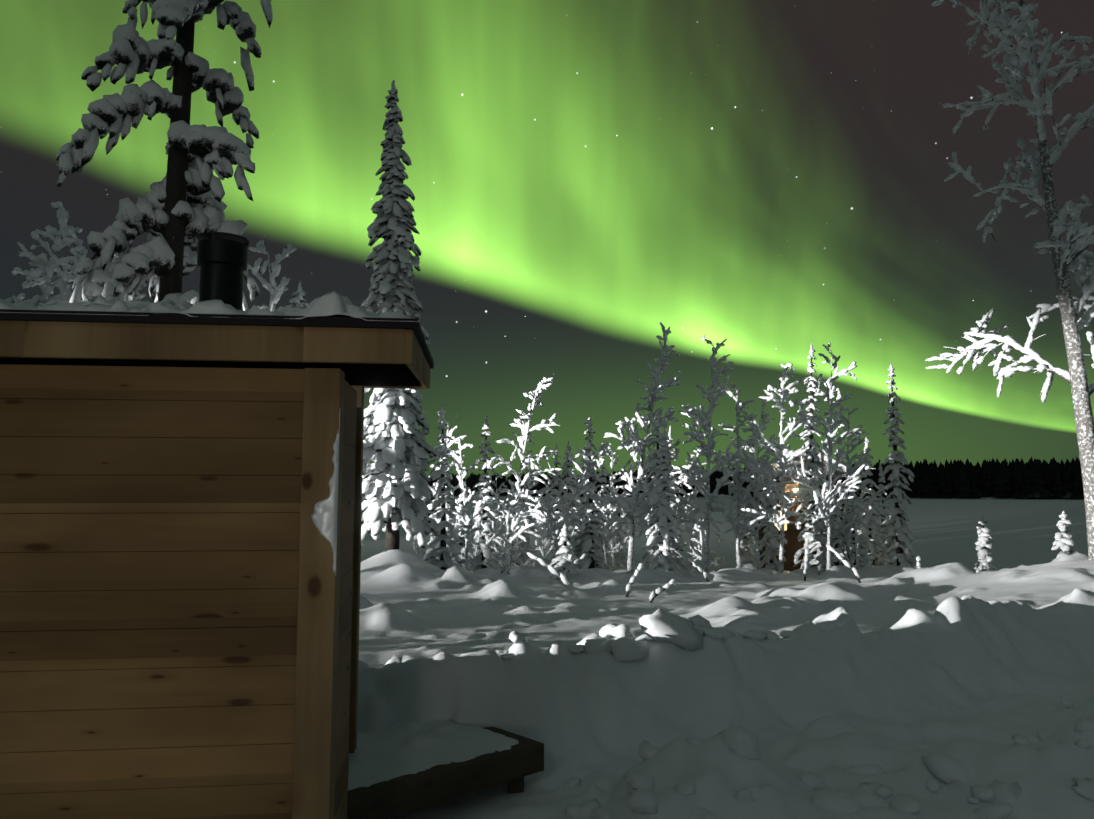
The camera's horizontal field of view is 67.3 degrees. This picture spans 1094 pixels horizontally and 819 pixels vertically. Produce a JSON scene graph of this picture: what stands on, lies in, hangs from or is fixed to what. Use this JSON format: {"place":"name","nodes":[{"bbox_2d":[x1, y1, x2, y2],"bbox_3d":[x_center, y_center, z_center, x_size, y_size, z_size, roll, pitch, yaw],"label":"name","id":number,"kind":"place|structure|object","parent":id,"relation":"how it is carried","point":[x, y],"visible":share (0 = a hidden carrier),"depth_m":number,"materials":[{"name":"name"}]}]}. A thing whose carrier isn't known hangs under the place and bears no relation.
{"place":"outdoors","nodes":[
{"label":"outdoors","id":0,"kind":"place"},
{"bbox_2d":[311,412,339,575],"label":"snow patch","id":1,"kind":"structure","parent":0,"point":[324,516],"depth_m":2.95,"materials":[{"name":"white snow"}]},
{"bbox_2d":[0,0,1093,480],"label":"sky","id":2,"kind":"structure","parent":0,"point":[766,177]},
{"bbox_2d":[364,456,1083,499],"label":"distant forest","id":3,"kind":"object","parent":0,"point":[1032,480],"depth_m":251.23,"materials":[{"name":"black plant"}]},
{"bbox_2d":[357,488,1093,818],"bbox_3d":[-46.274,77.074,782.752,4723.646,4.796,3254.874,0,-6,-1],"label":"snow ground","id":4,"kind":"structure","parent":0,"point":[896,672],"depth_m":6.09,"materials":[{"name":"white snow"}]},
{"bbox_2d":[6,201,82,307],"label":"birch","id":5,"kind":"object","parent":4,"relation":"on","point":[50,266],"visible":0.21,"depth_m":17.35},
{"bbox_2d":[34,230,87,301],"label":"birch","id":6,"kind":"object","parent":4,"relation":"on","point":[65,295],"visible":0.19,"depth_m":16.01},
{"bbox_2d":[93,253,118,268],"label":"tree","id":7,"kind":"object","parent":4,"relation":"on","point":[115,257],"depth_m":15.76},
{"bbox_2d":[112,284,148,301],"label":"tree","id":8,"kind":"object","parent":4,"relation":"on","point":[139,297],"depth_m":18.17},
{"bbox_2d":[56,0,272,312],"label":"old spruce","id":9,"kind":"object","parent":4,"relation":"on","point":[176,211],"visible":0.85,"depth_m":6.51,"materials":[{"name":"white plant"}]},
{"bbox_2d":[0,364,356,818],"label":"shelter plank walls","id":10,"kind":"structure","parent":4,"relation":"on","point":[149,540],"depth_m":2.90,"materials":[{"name":"brown wood"}]},
{"bbox_2d":[0,309,433,388],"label":"shelter roof","id":11,"kind":"structure","parent":10,"relation":"on","point":[389,353],"depth_m":2.80,"materials":[{"name":"brown wood"}]},
{"bbox_2d":[0,291,434,364],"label":"roof snow","id":12,"kind":"structure","parent":11,"relation":"on","point":[333,304],"depth_m":2.85,"materials":[{"name":"white snow"}]},
{"bbox_2d":[197,232,249,309],"bbox_3d":[-1.318,-0.471,3.322,0.240,0.458,0.240,1,-6,-6],"label":"stove pipe","id":13,"kind":"object","parent":11,"relation":"on","point":[222,259],"visible":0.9,"depth_m":3.26,"materials":[{"name":"black metal"}]},
{"bbox_2d":[247,240,296,312],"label":"birch","id":14,"kind":"object","parent":4,"relation":"on","point":[276,292],"visible":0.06,"depth_m":12.10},
{"bbox_2d":[289,280,308,308],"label":"spruce","id":15,"kind":"object","parent":4,"relation":"on","point":[299,300],"visible":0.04,"depth_m":14.97,"materials":[{"name":"white plant"}]},
{"bbox_2d":[291,368,363,818],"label":"shelter corner boards","id":16,"kind":"object","parent":4,"relation":"on","point":[313,784],"visible":0.71,"depth_m":2.95,"materials":[{"name":"brown wood"}]},
{"bbox_2d":[360,80,439,550],"bbox_3d":[-2.649,-1.524,14.050,1.652,8.714,1.728,0,-6,-1],"label":"spruce","id":17,"kind":"object","parent":4,"relation":"on","point":[397,448],"visible":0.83,"depth_m":13.79,"materials":[{"name":"white plant"}]},
{"bbox_2d":[413,501,424,558],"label":"tree","id":18,"kind":"object","parent":4,"relation":"on","point":[417,549],"visible":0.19,"depth_m":22.04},
{"bbox_2d":[423,535,439,561],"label":"spruce","id":19,"kind":"object","parent":4,"relation":"on","point":[430,550],"visible":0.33,"depth_m":19.95,"materials":[{"name":"white plant"}]},
{"bbox_2d":[424,403,461,570],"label":"spruce","id":20,"kind":"object","parent":4,"relation":"on","point":[443,451],"visible":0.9,"depth_m":16.67,"materials":[{"name":"white plant"}]},
{"bbox_2d":[428,424,458,569],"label":"spruce","id":21,"kind":"object","parent":4,"relation":"on","point":[436,508],"visible":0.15,"depth_m":22.35,"materials":[{"name":"white plant"}]},
{"bbox_2d":[347,727,543,818],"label":"deck","id":22,"kind":"structure","parent":4,"relation":"on","point":[514,765],"depth_m":4.18,"materials":[{"name":"brown wood"}]},
{"bbox_2d":[348,719,518,790],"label":"deck snow","id":23,"kind":"structure","parent":22,"relation":"on","point":[382,754],"depth_m":4.43,"materials":[{"name":"white snow"}]},
{"bbox_2d":[422,423,470,546],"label":"birch","id":24,"kind":"object","parent":4,"relation":"on","point":[451,491],"visible":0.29,"depth_m":18.90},
{"bbox_2d":[440,437,483,570],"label":"birch","id":25,"kind":"object","parent":4,"relation":"on","point":[467,529],"visible":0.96,"depth_m":17.64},
{"bbox_2d":[456,489,468,566],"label":"spruce","id":26,"kind":"object","parent":4,"relation":"on","point":[461,542],"visible":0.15,"depth_m":23.43,"materials":[{"name":"white plant"}]},
{"bbox_2d":[451,519,485,572],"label":"birch","id":27,"kind":"object","parent":4,"relation":"on","point":[471,557],"visible":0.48,"depth_m":18.14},
{"bbox_2d":[471,486,493,568],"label":"spruce","id":28,"kind":"object","parent":4,"relation":"on","point":[479,555],"visible":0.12,"depth_m":24.69,"materials":[{"name":"white plant"}]},
{"bbox_2d":[468,416,502,570],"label":"spruce","id":29,"kind":"object","parent":4,"relation":"on","point":[487,556],"visible":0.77,"depth_m":20.67,"materials":[{"name":"white plant"}]},
{"bbox_2d":[482,500,518,573],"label":"birch","id":30,"kind":"object","parent":4,"relation":"on","point":[495,537],"visible":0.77,"depth_m":18.79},
{"bbox_2d":[489,473,513,564],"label":"snowy tree","id":31,"kind":"object","parent":4,"relation":"on","point":[499,530],"visible":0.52,"depth_m":24.54,"materials":[{"name":"white snow"}]},
{"bbox_2d":[504,537,522,567],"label":"spruce","id":32,"kind":"object","parent":4,"relation":"on","point":[514,557],"visible":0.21,"depth_m":20.89,"materials":[{"name":"white plant"}]},
{"bbox_2d":[482,376,562,575],"bbox_3d":[-0.488,1.494,16.716,1.650,4.400,1.495,0,-6,-1],"label":"birch","id":33,"kind":"object","parent":4,"relation":"on","point":[525,525],"visible":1,"depth_m":16.70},
{"bbox_2d":[501,450,546,562],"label":"birch","id":34,"kind":"object","parent":4,"relation":"on","point":[530,485],"visible":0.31,"depth_m":21.71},
{"bbox_2d":[514,487,535,561],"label":"spruce","id":35,"kind":"object","parent":4,"relation":"on","point":[528,547],"visible":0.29,"depth_m":22.31,"materials":[{"name":"white plant"}]},
{"bbox_2d":[519,486,572,567],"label":"birch","id":36,"kind":"object","parent":4,"relation":"on","point":[532,562],"visible":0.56,"depth_m":20.15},
{"bbox_2d":[544,443,564,567],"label":"spruce","id":37,"kind":"object","parent":4,"relation":"on","point":[558,481],"visible":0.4,"depth_m":23.75,"materials":[{"name":"white plant"}]},
{"bbox_2d":[550,523,581,579],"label":"spruce","id":38,"kind":"object","parent":4,"relation":"on","point":[567,558],"visible":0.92,"depth_m":15.68,"materials":[{"name":"white plant"}]},
{"bbox_2d":[555,440,581,564],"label":"spruce","id":39,"kind":"object","parent":4,"relation":"on","point":[568,473],"visible":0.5,"depth_m":23.61,"materials":[{"name":"white plant"}]},
{"bbox_2d":[558,449,579,551],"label":"spruce","id":40,"kind":"object","parent":4,"relation":"on","point":[571,484],"visible":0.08,"depth_m":25.85,"materials":[{"name":"white plant"}]},
{"bbox_2d":[538,441,612,570],"bbox_3d":[0.580,2.264,17.877,1.715,3.200,1.169,2,-6,-23],"label":"birch","id":41,"kind":"object","parent":4,"relation":"on","point":[555,527],"visible":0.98,"depth_m":17.80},
{"bbox_2d":[573,521,598,568],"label":"spruce","id":42,"kind":"object","parent":4,"relation":"on","point":[578,549],"visible":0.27,"depth_m":18.90,"materials":[{"name":"white plant"}]},
{"bbox_2d":[574,416,608,569],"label":"spruce","id":43,"kind":"object","parent":4,"relation":"on","point":[591,559],"visible":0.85,"depth_m":18.70,"materials":[{"name":"white plant"}]},
{"bbox_2d":[570,442,623,569],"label":"birch","id":44,"kind":"object","parent":4,"relation":"on","point":[605,511],"visible":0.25,"depth_m":21.32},
{"bbox_2d":[593,448,621,566],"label":"spruce","id":45,"kind":"object","parent":4,"relation":"on","point":[602,473],"visible":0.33,"depth_m":25.29,"materials":[{"name":"white plant"}]},
{"bbox_2d":[593,446,638,570],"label":"birch","id":46,"kind":"object","parent":4,"relation":"on","point":[612,481],"visible":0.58,"depth_m":22.54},
{"bbox_2d":[611,494,627,566],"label":"spruce","id":47,"kind":"object","parent":4,"relation":"on","point":[618,539],"visible":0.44,"depth_m":25.77,"materials":[{"name":"white plant"}]},
{"bbox_2d":[606,530,635,566],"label":"birch","id":48,"kind":"object","parent":4,"relation":"on","point":[618,552],"visible":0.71,"depth_m":20.95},
{"bbox_2d":[600,322,681,573],"bbox_3d":[2.041,1.017,17.571,1.701,5.640,2.164,-1,-6,8],"label":"birch","id":49,"kind":"object","parent":4,"relation":"on","point":[655,389],"visible":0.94,"depth_m":17.30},
{"bbox_2d":[495,609,799,660],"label":"snow lumps","id":50,"kind":"object","parent":4,"relation":"on","point":[620,642],"visible":0.75,"depth_m":5.84,"materials":[{"name":"white snow"}]},
{"bbox_2d":[624,407,682,550],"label":"birch","id":51,"kind":"object","parent":4,"relation":"on","point":[650,457],"visible":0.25,"depth_m":19.88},
{"bbox_2d":[642,475,671,563],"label":"tree","id":52,"kind":"object","parent":4,"relation":"on","point":[647,552],"visible":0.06,"depth_m":21.45,"materials":[{"name":"white plant"}]},
{"bbox_2d":[641,413,679,570],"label":"spruce","id":53,"kind":"object","parent":4,"relation":"on","point":[653,463],"visible":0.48,"depth_m":16.82,"materials":[{"name":"white plant"}]},
{"bbox_2d":[646,428,685,576],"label":"spruce","id":54,"kind":"object","parent":4,"relation":"on","point":[665,514],"visible":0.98,"depth_m":16.16,"materials":[{"name":"white plant"}]},
{"bbox_2d":[666,425,686,552],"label":"spruce","id":55,"kind":"object","parent":4,"relation":"on","point":[670,440],"visible":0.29,"depth_m":22.80,"materials":[{"name":"white plant"}]},
{"bbox_2d":[671,535,687,568],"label":"spruce","id":56,"kind":"object","parent":4,"relation":"on","point":[675,557],"visible":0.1,"depth_m":18.91,"materials":[{"name":"white plant"}]},
{"bbox_2d":[674,448,722,567],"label":"birch","id":57,"kind":"object","parent":4,"relation":"on","point":[693,532],"visible":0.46,"depth_m":22.30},
{"bbox_2d":[687,524,720,574],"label":"birch","id":58,"kind":"object","parent":4,"relation":"on","point":[701,536],"visible":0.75,"depth_m":18.43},
{"bbox_2d":[667,335,744,571],"bbox_3d":[3.311,1.063,17.974,1.815,5.606,2.046,-2,-6,22],"label":"birch","id":59,"kind":"object","parent":4,"relation":"on","point":[703,477],"visible":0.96,"depth_m":18.00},
{"bbox_2d":[702,532,730,570],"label":"birch","id":60,"kind":"object","parent":4,"relation":"on","point":[715,553],"visible":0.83,"depth_m":23.55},
{"bbox_2d":[702,388,774,567],"bbox_3d":[4.437,1.679,18.842,1.211,4.494,1.824,4,-7,-38],"label":"birch","id":61,"kind":"object","parent":4,"relation":"on","point":[739,408],"visible":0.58,"depth_m":18.87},
{"bbox_2d":[734,517,755,565],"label":"spruce","id":62,"kind":"object","parent":4,"relation":"on","point":[746,552],"visible":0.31,"depth_m":22.93,"materials":[{"name":"white plant"}]},
{"bbox_2d":[727,400,779,570],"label":"birch","id":63,"kind":"object","parent":4,"relation":"on","point":[754,490],"visible":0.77,"depth_m":18.40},
{"bbox_2d":[728,410,786,554],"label":"birch","id":64,"kind":"object","parent":4,"relation":"on","point":[750,444],"visible":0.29,"depth_m":20.93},
{"bbox_2d":[527,544,993,602],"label":"snowy branches","id":65,"kind":"object","parent":4,"relation":"on","point":[565,581],"visible":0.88,"depth_m":12.37,"materials":[{"name":"white snow"}]},
{"bbox_2d":[759,474,785,570],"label":"spruce","id":66,"kind":"object","parent":4,"relation":"on","point":[770,553],"visible":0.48,"depth_m":21.90,"materials":[{"name":"white plant"}]},
{"bbox_2d":[741,362,809,573],"bbox_3d":[4.769,1.337,17.202,1.864,4.789,1.134,4,-7,-32],"label":"birch","id":67,"kind":"object","parent":4,"relation":"on","point":[782,456],"visible":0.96,"depth_m":17.33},
{"bbox_2d":[748,446,860,570],"bbox_3d":[8.447,3.320,27.134,3.502,4.110,3.200,-1,-6,11],"label":"cabin","id":68,"kind":"object","parent":4,"relation":"on","point":[793,546],"visible":0.19,"depth_m":25.83,"materials":[{"name":"brown wood"}]},
{"bbox_2d":[793,343,823,568],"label":"spruce","id":69,"kind":"object","parent":4,"relation":"on","point":[811,456],"visible":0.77,"depth_m":20.88,"materials":[{"name":"white plant"}]},
{"bbox_2d":[802,515,832,574],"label":"spruce","id":70,"kind":"object","parent":4,"relation":"on","point":[816,539],"visible":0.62,"depth_m":19.78,"materials":[{"name":"white plant"}]},
{"bbox_2d":[777,343,874,570],"bbox_3d":[5.874,1.109,17.297,2.011,5.096,1.435,1,-6,-13],"label":"birch","id":71,"kind":"object","parent":4,"relation":"on","point":[825,508],"visible":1,"depth_m":17.08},
{"bbox_2d":[798,475,854,548],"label":"birch","id":72,"kind":"object","parent":4,"relation":"on","point":[817,484],"visible":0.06,"depth_m":21.99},
{"bbox_2d":[564,697,1093,818],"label":"snow chunks","id":73,"kind":"object","parent":4,"relation":"on","point":[1001,798],"depth_m":4.00,"materials":[{"name":"white snow"}]},
{"bbox_2d":[808,438,851,535],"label":"birch","id":74,"kind":"object","parent":4,"relation":"on","point":[825,441],"visible":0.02,"depth_m":25.60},
{"bbox_2d":[820,488,850,573],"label":"spruce","id":75,"kind":"object","parent":4,"relation":"on","point":[823,564],"visible":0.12,"depth_m":18.98,"materials":[{"name":"white plant"}]},
{"bbox_2d":[824,498,848,565],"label":"spruce","id":76,"kind":"object","parent":4,"relation":"on","point":[836,531],"visible":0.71,"depth_m":18.52,"materials":[{"name":"white plant"}]},
{"bbox_2d":[813,476,868,568],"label":"birch","id":77,"kind":"object","parent":4,"relation":"on","point":[850,541],"visible":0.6,"depth_m":18.97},
{"bbox_2d":[827,407,882,560],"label":"birch","id":78,"kind":"object","parent":4,"relation":"on","point":[850,469],"visible":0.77,"depth_m":20.00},
{"bbox_2d":[854,529,870,568],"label":"spruce","id":79,"kind":"object","parent":4,"relation":"on","point":[863,553],"visible":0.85,"depth_m":20.72,"materials":[{"name":"white plant"}]},
{"bbox_2d":[856,437,888,566],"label":"spruce","id":80,"kind":"object","parent":4,"relation":"on","point":[872,533],"visible":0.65,"depth_m":22.42,"materials":[{"name":"white plant"}]},
{"bbox_2d":[875,500,890,564],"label":"spruce","id":81,"kind":"object","parent":4,"relation":"on","point":[883,536],"visible":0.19,"depth_m":24.81,"materials":[{"name":"white plant"}]},
{"bbox_2d":[874,462,896,565],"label":"spruce","id":82,"kind":"object","parent":4,"relation":"on","point":[880,486],"visible":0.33,"depth_m":26.75,"materials":[{"name":"white plant"}]},
{"bbox_2d":[877,363,914,566],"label":"spruce","id":83,"kind":"object","parent":4,"relation":"on","point":[900,532],"visible":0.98,"depth_m":21.95,"materials":[{"name":"white plant"}]},
{"bbox_2d":[973,515,996,572],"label":"spruce","id":84,"kind":"object","parent":4,"relation":"on","point":[983,543],"visible":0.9,"depth_m":19.77,"materials":[{"name":"white plant"}]},
{"bbox_2d":[925,0,1093,559],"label":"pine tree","id":85,"kind":"object","parent":4,"relation":"on","point":[1077,256],"visible":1,"depth_m":11.61,"materials":[{"name":"white plant"}]},
{"bbox_2d":[1051,511,1077,560],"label":"spruce","id":86,"kind":"object","parent":4,"relation":"on","point":[1064,542],"visible":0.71,"depth_m":18.84,"materials":[{"name":"white plant"}]}
]}

